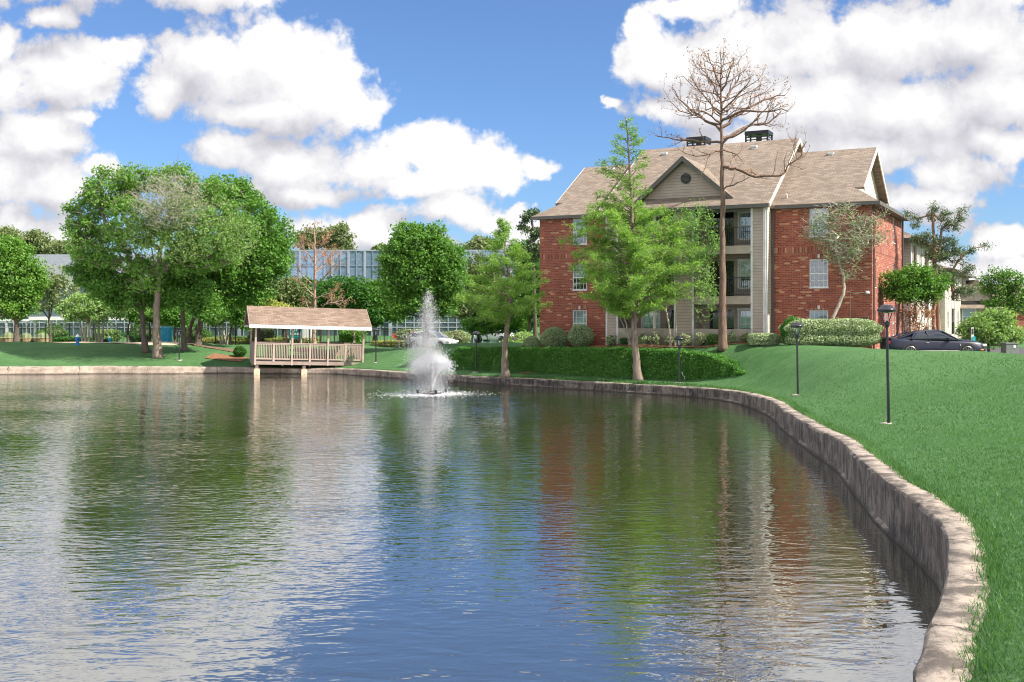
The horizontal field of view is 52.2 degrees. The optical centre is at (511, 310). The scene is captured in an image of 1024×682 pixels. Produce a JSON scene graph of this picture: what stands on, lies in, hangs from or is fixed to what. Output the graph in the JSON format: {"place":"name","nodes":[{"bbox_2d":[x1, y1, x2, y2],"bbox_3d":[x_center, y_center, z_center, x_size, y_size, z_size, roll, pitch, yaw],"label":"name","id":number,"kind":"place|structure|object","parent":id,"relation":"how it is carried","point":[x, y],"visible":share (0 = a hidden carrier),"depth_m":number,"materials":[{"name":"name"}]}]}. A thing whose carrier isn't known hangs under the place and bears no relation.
{"place":"outdoors","nodes":[
{"label":"outdoors","id":0,"kind":"place"},
{"bbox_2d":[45,342,180,344],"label":"path","id":1,"kind":"structure","parent":0,"point":[165,343],"depth_m":80.25,"materials":[{"name":"concrete"}]},
{"bbox_2d":[0,373,940,681],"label":"water","id":2,"kind":"structure","parent":0,"point":[230,527],"depth_m":19.44,"materials":[{"name":"blue liquid"}]},
{"bbox_2d":[243,306,371,374],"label":"pond pavilion","id":3,"kind":"structure","parent":2,"relation":"in","point":[293,318],"depth_m":70.92,"materials":[{"name":"beige wood"}]},
{"bbox_2d":[376,292,491,398],"bbox_3d":[-5.111,1.775,53.334,9.512,6.350,6.552,0,0,-20],"label":"fountain","id":4,"kind":"object","parent":2,"relation":"on","point":[432,366],"visible":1,"depth_m":53.47,"materials":[{"name":"liquid"}]},
{"bbox_2d":[0,325,1023,681],"bbox_3d":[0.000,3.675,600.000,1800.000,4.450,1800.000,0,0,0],"label":"ground","id":5,"kind":"structure","parent":0,"point":[770,367],"depth_m":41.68,"materials":[{"name":"green plant"}]},
{"bbox_2d":[0,225,26,241],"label":"tree","id":6,"kind":"object","parent":5,"relation":"on","point":[6,230],"visible":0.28,"depth_m":149.31,"materials":[{"name":"green plant"}]},
{"bbox_2d":[0,232,53,341],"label":"broadleaf tree","id":7,"kind":"object","parent":5,"relation":"on","point":[23,286],"visible":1,"depth_m":85.33,"materials":[{"name":"green plant"}]},
{"bbox_2d":[22,228,60,253],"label":"tree","id":8,"kind":"object","parent":5,"relation":"on","point":[38,239],"visible":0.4,"depth_m":153.63,"materials":[{"name":"green plant"}]},
{"bbox_2d":[35,324,68,341],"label":"shrub","id":9,"kind":"object","parent":5,"relation":"on","point":[59,332],"visible":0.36,"depth_m":98.56,"materials":[{"name":"green plant"}]},
{"bbox_2d":[31,264,82,341],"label":"tree","id":10,"kind":"object","parent":5,"relation":"on","point":[52,293],"visible":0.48,"depth_m":91.62,"materials":[{"name":"green plant"}]},
{"bbox_2d":[40,239,85,253],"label":"tree","id":11,"kind":"object","parent":5,"relation":"on","point":[55,247],"visible":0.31,"depth_m":148.72,"materials":[{"name":"green plant"}]},
{"bbox_2d":[0,317,129,337],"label":"entrance canopy","id":12,"kind":"object","parent":5,"relation":"on","point":[36,319],"visible":0.36,"depth_m":112.60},
{"bbox_2d":[53,336,92,342],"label":"hedge","id":13,"kind":"object","parent":5,"relation":"on","point":[59,339],"visible":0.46,"depth_m":92.24,"materials":[{"name":"green plant"}]},
{"bbox_2d":[53,291,117,341],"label":"tree","id":14,"kind":"object","parent":5,"relation":"on","point":[77,312],"visible":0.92,"depth_m":87.45,"materials":[{"name":"green plant"}]},
{"bbox_2d":[92,328,121,341],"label":"shrub","id":15,"kind":"object","parent":5,"relation":"on","point":[108,335],"visible":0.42,"depth_m":98.40,"materials":[{"name":"green plant"}]},
{"bbox_2d":[83,292,136,342],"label":"tree","id":16,"kind":"object","parent":5,"relation":"on","point":[120,316],"visible":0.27,"depth_m":88.73,"materials":[{"name":"green plant"}]},
{"bbox_2d":[62,247,178,352],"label":"broadleaf tree","id":17,"kind":"object","parent":5,"relation":"on","point":[109,286],"visible":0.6,"depth_m":74.92,"materials":[{"name":"green plant"}]},
{"bbox_2d":[0,323,254,344],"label":"picket fence","id":18,"kind":"object","parent":5,"relation":"on","point":[211,335],"visible":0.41,"depth_m":94.98,"materials":[{"name":"black metal"}]},
{"bbox_2d":[112,301,152,341],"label":"tree","id":19,"kind":"object","parent":5,"relation":"on","point":[132,317],"visible":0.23,"depth_m":89.49,"materials":[{"name":"green plant"}]},
{"bbox_2d":[120,324,152,341],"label":"shrub","id":20,"kind":"object","parent":5,"relation":"on","point":[133,334],"visible":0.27,"depth_m":98.31,"materials":[{"name":"green plant"}]},
{"bbox_2d":[134,307,172,341],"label":"tree","id":21,"kind":"object","parent":5,"relation":"on","point":[150,335],"visible":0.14,"depth_m":90.86,"materials":[{"name":"green plant"}]},
{"bbox_2d":[58,152,263,358],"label":"broadleaf tree","id":22,"kind":"object","parent":5,"relation":"on","point":[187,198],"visible":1,"depth_m":72.31,"materials":[{"name":"green plant"}]},
{"bbox_2d":[160,327,172,341],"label":"storage unit","id":23,"kind":"object","parent":5,"relation":"on","point":[166,334],"visible":0.94,"depth_m":84.00,"materials":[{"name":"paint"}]},
{"bbox_2d":[152,306,197,341],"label":"tree","id":24,"kind":"object","parent":5,"relation":"on","point":[172,317],"visible":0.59,"depth_m":89.26,"materials":[{"name":"green plant"}]},
{"bbox_2d":[178,323,205,342],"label":"shrub","id":25,"kind":"object","parent":5,"relation":"on","point":[194,332],"visible":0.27,"depth_m":98.16,"materials":[{"name":"green plant"}]},
{"bbox_2d":[160,233,230,350],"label":"broadleaf tree","id":26,"kind":"object","parent":5,"relation":"on","point":[192,294],"visible":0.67,"depth_m":74.34,"materials":[{"name":"green plant"}]},
{"bbox_2d":[150,172,264,342],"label":"broadleaf tree","id":27,"kind":"object","parent":5,"relation":"on","point":[243,186],"visible":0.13,"depth_m":82.25,"materials":[{"name":"green plant"}]},
{"bbox_2d":[197,312,229,344],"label":"tree","id":28,"kind":"object","parent":5,"relation":"on","point":[222,323],"visible":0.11,"depth_m":87.85,"materials":[{"name":"green plant"}]},
{"bbox_2d":[202,337,247,343],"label":"hedge","id":29,"kind":"object","parent":5,"relation":"on","point":[240,340],"visible":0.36,"depth_m":92.43,"materials":[{"name":"green plant"}]},
{"bbox_2d":[205,353,248,361],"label":"mulch bed","id":30,"kind":"object","parent":5,"relation":"on","point":[224,357],"visible":1,"depth_m":74.35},
{"bbox_2d":[233,346,246,356],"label":"shrub","id":31,"kind":"object","parent":30,"relation":"on","point":[239,351],"visible":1,"depth_m":74.71,"materials":[{"name":"green plant"}]},
{"bbox_2d":[224,307,252,344],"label":"tree","id":32,"kind":"object","parent":5,"relation":"on","point":[237,316],"visible":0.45,"depth_m":85.45,"materials":[{"name":"green plant"}]},
{"bbox_2d":[193,192,298,345],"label":"broadleaf tree","id":33,"kind":"object","parent":5,"relation":"on","point":[271,260],"visible":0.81,"depth_m":78.54,"materials":[{"name":"green plant"}]},
{"bbox_2d":[0,250,516,342],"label":"office building","id":34,"kind":"structure","parent":5,"relation":"on","point":[362,263],"depth_m":126.21,"materials":[{"name":"blue glass"}]},
{"bbox_2d":[247,329,275,340],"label":"shrub","id":35,"kind":"object","parent":5,"relation":"on","point":[266,333],"visible":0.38,"depth_m":98.31,"materials":[{"name":"green plant"}]},
{"bbox_2d":[251,298,296,340],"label":"broadleaf tree","id":36,"kind":"object","parent":5,"relation":"on","point":[278,304],"visible":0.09,"depth_m":92.47,"materials":[{"name":"green plant"}]},
{"bbox_2d":[264,337,319,343],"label":"hedge","id":37,"kind":"object","parent":5,"relation":"on","point":[294,340],"visible":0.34,"depth_m":92.31,"materials":[{"name":"green plant"}]},
{"bbox_2d":[269,275,322,336],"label":"broadleaf tree","id":38,"kind":"object","parent":5,"relation":"on","point":[293,292],"visible":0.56,"depth_m":95.11,"materials":[{"name":"green plant"}]},
{"bbox_2d":[289,220,354,345],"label":"dead tree","id":39,"kind":"object","parent":5,"relation":"on","point":[324,254],"visible":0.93,"depth_m":85.91,"materials":[{"name":"brown plant"}]},
{"bbox_2d":[291,221,357,249],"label":"tree","id":40,"kind":"object","parent":5,"relation":"on","point":[339,237],"visible":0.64,"depth_m":149.31,"materials":[{"name":"green plant"}]},
{"bbox_2d":[258,327,409,347],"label":"picket fence","id":41,"kind":"object","parent":5,"relation":"on","point":[387,329],"visible":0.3,"depth_m":90.93,"materials":[{"name":"black metal"}]},
{"bbox_2d":[308,273,387,342],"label":"broadleaf tree","id":42,"kind":"object","parent":5,"relation":"on","point":[353,288],"visible":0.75,"depth_m":96.99,"materials":[{"name":"green plant"}]},
{"bbox_2d":[338,330,367,343],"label":"shrub","id":43,"kind":"object","parent":5,"relation":"on","point":[346,336],"visible":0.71,"depth_m":89.23,"materials":[{"name":"green plant"}]},
{"bbox_2d":[356,278,410,340],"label":"broadleaf tree","id":44,"kind":"object","parent":5,"relation":"on","point":[391,319],"visible":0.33,"depth_m":98.12,"materials":[{"name":"green plant"}]},
{"bbox_2d":[370,340,408,347],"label":"hedge","id":45,"kind":"object","parent":5,"relation":"on","point":[391,343],"visible":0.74,"depth_m":92.36,"materials":[{"name":"green plant"}]},
{"bbox_2d":[395,328,422,347],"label":"shrub","id":46,"kind":"object","parent":5,"relation":"on","point":[401,334],"visible":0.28,"depth_m":95.39,"materials":[{"name":"green plant"}]},
{"bbox_2d":[372,218,471,347],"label":"broadleaf tree","id":47,"kind":"object","parent":5,"relation":"on","point":[407,257],"visible":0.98,"depth_m":74.18,"materials":[{"name":"green plant"}]},
{"bbox_2d":[406,331,458,347],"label":"compact car","id":48,"kind":"object","parent":5,"relation":"on","point":[443,339],"visible":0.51,"depth_m":91.44,"materials":[{"name":"silver paint"}]},
{"bbox_2d":[441,330,471,342],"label":"shrub","id":49,"kind":"object","parent":5,"relation":"on","point":[462,336],"visible":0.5,"depth_m":96.06,"materials":[{"name":"green plant"}]},
{"bbox_2d":[448,250,504,342],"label":"broadleaf tree","id":50,"kind":"object","parent":5,"relation":"on","point":[466,310],"visible":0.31,"depth_m":105.14,"materials":[{"name":"green plant"}]},
{"bbox_2d":[461,234,502,249],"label":"tree","id":51,"kind":"object","parent":5,"relation":"on","point":[477,242],"visible":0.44,"depth_m":148.69,"materials":[{"name":"green plant"}]},
{"bbox_2d":[473,330,513,341],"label":"sedan","id":52,"kind":"object","parent":5,"relation":"on","point":[484,337],"visible":0.23,"depth_m":115.08,"materials":[{"name":"white paint"}]},
{"bbox_2d":[0,366,990,681],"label":"pond wall","id":53,"kind":"structure","parent":5,"relation":"on","point":[928,534],"depth_m":20.64,"materials":[{"name":"stone"}]},
{"bbox_2d":[457,295,539,337],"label":"broadleaf tree","id":54,"kind":"object","parent":5,"relation":"on","point":[515,326],"visible":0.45,"depth_m":103.09,"materials":[{"name":"green plant"}]},
{"bbox_2d":[453,217,553,377],"bbox_3d":[-0.522,-0.729,60.656,6.036,9.370,5.659,0,0,0],"label":"cypress tree","id":55,"kind":"object","parent":5,"relation":"on","point":[504,312],"visible":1,"depth_m":60.14,"materials":[{"name":"green plant"}]},
{"bbox_2d":[498,238,539,331],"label":"broadleaf tree","id":56,"kind":"object","parent":5,"relation":"on","point":[537,277],"visible":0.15,"depth_m":99.28,"materials":[{"name":"green plant"}]},
{"bbox_2d":[499,330,539,342],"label":"shrub","id":57,"kind":"object","parent":5,"relation":"on","point":[520,337],"visible":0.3,"depth_m":97.31,"materials":[{"name":"green plant"}]},
{"bbox_2d":[515,208,541,337],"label":"pine tree","id":58,"kind":"object","parent":5,"relation":"on","point":[533,246],"visible":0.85,"depth_m":83.86,"materials":[{"name":"green plant"}]},
{"bbox_2d":[522,336,541,347],"bbox_3d":[1.212,2.163,63.006,1.184,1.312,1.209,0,0,35],"label":"clipped shrub","id":59,"kind":"object","parent":5,"relation":"on","point":[531,341],"visible":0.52,"depth_m":62.67,"materials":[{"name":"green plant"}]},
{"bbox_2d":[540,326,568,346],"bbox_3d":[2.521,1.679,62.517,1.761,1.460,1.743,0,0,-40],"label":"clipped shrub","id":60,"kind":"object","parent":5,"relation":"on","point":[553,336],"visible":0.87,"depth_m":61.98,"materials":[{"name":"green plant"}]},
{"bbox_2d":[567,324,594,346],"bbox_3d":[4.057,1.515,61.498,1.625,1.404,1.636,0,0,0],"label":"clipped shrub","id":61,"kind":"object","parent":5,"relation":"on","point":[579,335],"visible":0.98,"depth_m":60.99,"materials":[{"name":"green plant"}]},
{"bbox_2d":[450,346,746,379],"bbox_3d":[4.358,2.873,59.409,21.760,1.899,2.915,0,0,43],"label":"bank hedge","id":62,"kind":"object","parent":5,"relation":"on","point":[655,363],"visible":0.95,"depth_m":57.45,"materials":[{"name":"green plant"}]},
{"bbox_2d":[597,285,647,344],"bbox_3d":[6.262,0.252,59.047,2.984,3.594,2.037,0,0,0],"label":"tree","id":63,"kind":"object","parent":5,"relation":"on","point":[629,341],"visible":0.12,"depth_m":58.97,"materials":[{"name":"green plant"}]},
{"bbox_2d":[555,116,706,380],"bbox_3d":[6.318,-3.271,55.393,7.962,14.224,8.970,0,0,0],"label":"cypress tree","id":64,"kind":"object","parent":5,"relation":"on","point":[634,245],"visible":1,"depth_m":54.87,"materials":[{"name":"green plant"}]},
{"bbox_2d":[520,342,747,372],"bbox_3d":[6.986,2.711,58.903,13.911,1.976,1.707,0,0,26],"label":"planting bed","id":65,"kind":"object","parent":5,"relation":"on","point":[639,345],"visible":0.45,"depth_m":58.02,"materials":[{"name":"brown soil"}]},
{"bbox_2d":[606,335,616,345],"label":"shrub","id":66,"kind":"object","parent":65,"relation":"on","point":[611,340],"visible":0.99,"depth_m":59.57,"materials":[{"name":"green plant"}]},
{"bbox_2d":[648,331,661,344],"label":"shrub","id":67,"kind":"object","parent":65,"relation":"on","point":[655,338],"visible":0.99,"depth_m":58.43,"materials":[{"name":"green plant"}]},
{"bbox_2d":[679,332,691,345],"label":"shrub","id":68,"kind":"object","parent":65,"relation":"on","point":[686,341],"visible":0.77,"depth_m":57.58,"materials":[{"name":"green plant"}]},
{"bbox_2d":[664,196,719,345],"bbox_3d":[9.762,-2.015,56.569,3.302,8.218,2.312,0,0,10],"label":"willowy tree","id":69,"kind":"object","parent":65,"relation":"on","point":[703,254],"visible":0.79,"depth_m":56.49,"materials":[{"name":"green plant"}]},
{"bbox_2d":[695,332,708,345],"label":"shrub","id":70,"kind":"object","parent":65,"relation":"on","point":[700,339],"visible":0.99,"depth_m":57.18,"materials":[{"name":"green plant"}]},
{"bbox_2d":[707,334,717,344],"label":"shrub","id":71,"kind":"object","parent":65,"relation":"on","point":[712,339],"visible":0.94,"depth_m":56.89,"materials":[{"name":"green plant"}]},
{"bbox_2d":[727,331,737,342],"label":"shrub","id":72,"kind":"object","parent":65,"relation":"on","point":[732,336],"visible":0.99,"depth_m":56.42,"materials":[{"name":"green plant"}]},
{"bbox_2d":[674,336,683,382],"bbox_3d":[8.560,2.562,53.500,0.524,2.522,0.524,0,0,44],"label":"lamp post","id":73,"kind":"object","parent":5,"relation":"on","point":[679,338],"visible":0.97,"depth_m":53.46,"materials":[{"name":"metal"}]},
{"bbox_2d":[530,130,909,348],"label":"apartment building","id":74,"kind":"structure","parent":5,"relation":"on","point":[775,278],"depth_m":58.66,"materials":[{"name":"brick"}]},
{"bbox_2d":[572,265,586,290],"bbox_3d":[4.103,-1.965,62.924,0.987,1.570,0.245,0,0,28],"label":"window","id":75,"kind":"structure","parent":74,"relation":"in","point":[576,287],"depth_m":63.01,"materials":[{"name":"glass"}]},
{"bbox_2d":[572,219,586,244],"bbox_3d":[4.103,-4.715,62.924,0.987,1.570,0.245,0,0,28],"label":"window","id":76,"kind":"structure","parent":74,"relation":"in","point":[580,239],"depth_m":63.01,"materials":[{"name":"glass"}]},
{"bbox_2d":[573,310,586,325],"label":"window","id":77,"kind":"structure","parent":74,"relation":"in","point":[579,316],"depth_m":62.95,"materials":[{"name":"glass"}]},
{"bbox_2d":[641,308,660,327],"bbox_3d":[8.122,0.725,61.077,1.240,1.690,0.175,0,0,28],"label":"window","id":78,"kind":"structure","parent":74,"relation":"in","point":[646,322],"depth_m":61.16,"materials":[{"name":"glass"}]},
{"bbox_2d":[665,309,673,328],"bbox_3d":[9.490,0.950,60.341,1.300,2.100,0.090,0,0,28],"label":"balcony door","id":79,"kind":"structure","parent":74,"relation":"in","point":[670,312],"depth_m":60.52,"materials":[{"name":"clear glass"}]},
{"bbox_2d":[708,308,734,328],"bbox_3d":[11.856,0.950,59.086,1.550,2.100,0.090,0,0,28],"label":"balcony door","id":80,"kind":"structure","parent":74,"relation":"in","point":[730,313],"depth_m":59.19,"materials":[{"name":"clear glass"}]},
{"bbox_2d":[708,260,734,295],"bbox_3d":[11.856,-1.800,59.086,1.550,2.100,0.090,0,0,28],"label":"balcony door","id":81,"kind":"structure","parent":74,"relation":"in","point":[730,264],"depth_m":58.97,"materials":[{"name":"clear glass"}]},
{"bbox_2d":[708,212,734,245],"bbox_3d":[11.856,-4.550,59.086,1.550,2.100,0.090,0,0,28],"label":"balcony door","id":82,"kind":"structure","parent":74,"relation":"in","point":[729,216],"depth_m":58.97,"materials":[{"name":"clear glass"}]},
{"bbox_2d":[737,308,750,328],"bbox_3d":[13.204,0.725,58.377,1.240,1.690,0.175,0,0,28],"label":"window","id":83,"kind":"structure","parent":74,"relation":"in","point":[745,313],"depth_m":58.50,"materials":[{"name":"glass"}]},
{"bbox_2d":[737,259,750,288],"bbox_3d":[13.221,-2.025,58.415,1.240,1.690,0.255,0,0,28],"label":"window","id":84,"kind":"structure","parent":74,"relation":"in","point":[745,264],"depth_m":58.53,"materials":[{"name":"glass"}]},
{"bbox_2d":[738,211,750,239],"bbox_3d":[13.221,-4.775,58.415,1.240,1.690,0.255,0,0,28],"label":"window","id":85,"kind":"structure","parent":74,"relation":"in","point":[745,217],"depth_m":58.56,"materials":[{"name":"glass"}]},
{"bbox_2d":[810,310,827,318],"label":"window","id":86,"kind":"structure","parent":74,"relation":"in","point":[814,314],"depth_m":56.34,"materials":[{"name":"glass"}]},
{"bbox_2d":[810,208,827,236],"bbox_3d":[16.541,-4.715,56.317,1.049,1.570,0.245,0,0,28],"label":"window","id":87,"kind":"structure","parent":74,"relation":"in","point":[822,209],"depth_m":56.36,"materials":[{"name":"glass"}]},
{"bbox_2d":[810,259,828,287],"bbox_3d":[16.541,-1.965,56.317,1.049,1.570,0.245,0,0,28],"label":"window","id":88,"kind":"structure","parent":74,"relation":"in","point":[818,269],"depth_m":56.41,"materials":[{"name":"glass"}]},
{"bbox_2d":[650,38,812,351],"bbox_3d":[11.339,-5.980,55.019,8.421,16.379,6.004,0,0,0],"label":"dead tree","id":89,"kind":"object","parent":5,"relation":"on","point":[722,335],"visible":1,"depth_m":55.07,"materials":[{"name":"brown wood"}]},
{"bbox_2d":[747,332,779,345],"bbox_3d":[13.046,1.486,54.200,1.631,0.694,1.525,0,0,0],"label":"clipped hedge","id":90,"kind":"object","parent":5,"relation":"on","point":[765,338],"visible":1,"depth_m":53.60,"materials":[{"name":"green plant"}]},
{"bbox_2d":[780,316,803,344],"bbox_3d":[14.254,1.027,53.179,1.199,1.532,1.208,0,0,-43],"label":"clipped shrub","id":91,"kind":"object","parent":5,"relation":"on","point":[783,334],"visible":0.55,"depth_m":53.03,"materials":[{"name":"green plant"}]},
{"bbox_2d":[790,322,802,395],"bbox_3d":[11.647,2.029,42.673,0.524,3.090,0.524,-2,1,-42],"label":"lamp post","id":92,"kind":"object","parent":5,"relation":"on","point":[797,325],"visible":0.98,"depth_m":42.64,"materials":[{"name":"metal"}]},
{"bbox_2d":[778,318,883,345],"bbox_3d":[16.251,1.104,53.295,5.119,1.466,2.174,0,0,0],"label":"clipped hedge","id":93,"kind":"object","parent":5,"relation":"on","point":[844,332],"visible":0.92,"depth_m":52.47,"materials":[{"name":"green plant"}]},
{"bbox_2d":[798,197,894,318],"bbox_3d":[17.267,-1.985,53.929,5.327,7.786,3.108,0,0,0],"label":"sparse tree","id":94,"kind":"object","parent":5,"relation":"on","point":[834,240],"visible":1,"depth_m":53.88,"materials":[{"name":"green plant"}]},
{"bbox_2d":[877,304,895,424],"bbox_3d":[10.770,1.599,29.970,0.524,3.531,0.524,-2,1,-36],"label":"lamp post","id":95,"kind":"object","parent":5,"relation":"on","point":[886,308],"visible":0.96,"depth_m":29.93,"materials":[{"name":"metal"}]},
{"bbox_2d":[894,298,935,333],"bbox_3d":[22.385,0.871,57.987,2.161,3.231,1.866,0,0,26],"label":"bare shrub","id":96,"kind":"object","parent":5,"relation":"on","point":[913,325],"visible":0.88,"depth_m":57.92,"materials":[{"name":"brown plant"}]},
{"bbox_2d":[878,260,954,334],"bbox_3d":[21.971,-0.117,57.128,4.407,5.165,2.553,0,0,0],"label":"broadleaf tree","id":97,"kind":"object","parent":5,"relation":"on","point":[911,284],"visible":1,"depth_m":56.61,"materials":[{"name":"green plant"}]},
{"bbox_2d":[904,232,943,331],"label":"apartment wing","id":98,"kind":"structure","parent":5,"relation":"on","point":[912,251],"depth_m":69.63,"materials":[{"name":"white paint"}]},
{"bbox_2d":[901,200,992,329],"bbox_3d":[25.850,-2.052,62.030,5.668,9.096,1.925,0,0,0],"label":"pine tree","id":99,"kind":"object","parent":5,"relation":"on","point":[936,255],"visible":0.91,"depth_m":61.89,"materials":[{"name":"green plant"}]},
{"bbox_2d":[937,265,975,337],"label":"apartment wing","id":100,"kind":"structure","parent":5,"relation":"on","point":[947,305],"depth_m":83.83,"materials":[{"name":"white paint"}]},
{"bbox_2d":[952,280,1023,337],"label":"gabled house","id":101,"kind":"structure","parent":5,"relation":"on","point":[970,304],"depth_m":91.80,"materials":[{"name":"paint"}]},
{"bbox_2d":[962,309,975,321],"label":"window","id":102,"kind":"structure","parent":101,"relation":"in","point":[966,314],"depth_m":91.99,"materials":[{"name":"glass"}]},
{"bbox_2d":[953,306,1023,351],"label":"shrub","id":103,"kind":"object","parent":5,"relation":"on","point":[992,329],"visible":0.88,"depth_m":55.59,"materials":[{"name":"green plant"}]},
{"bbox_2d":[973,264,1023,342],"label":"broadleaf tree","id":104,"kind":"object","parent":5,"relation":"on","point":[1009,297],"visible":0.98,"depth_m":65.79,"materials":[{"name":"green plant"}]},
{"bbox_2d":[986,348,1023,354],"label":"parking lot","id":105,"kind":"structure","parent":5,"relation":"on","point":[1020,351],"depth_m":61.73,"materials":[{"name":"concrete"}]},
{"bbox_2d":[880,329,986,350],"bbox_3d":[21.000,1.662,52.200,4.840,1.411,2.120,0,0,3],"label":"sports coupe","id":106,"kind":"object","parent":105,"relation":"on","point":[930,340],"visible":0.81,"depth_m":51.37,"materials":[{"name":"black paint"}]},
{"bbox_2d":[1000,343,1018,353],"bbox_3d":[25.700,2.165,54.000,0.700,0.970,0.660,0,0,0],"label":"utility cabinet","id":107,"kind":"object","parent":5,"relation":"on","point":[1011,348],"visible":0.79,"depth_m":53.70,"materials":[{"name":"white plastic"}]},
{"bbox_2d":[0,0,1023,284],"label":"sky","id":108,"kind":"structure","parent":0,"point":[367,115],"materials":[{"name":"blue"}]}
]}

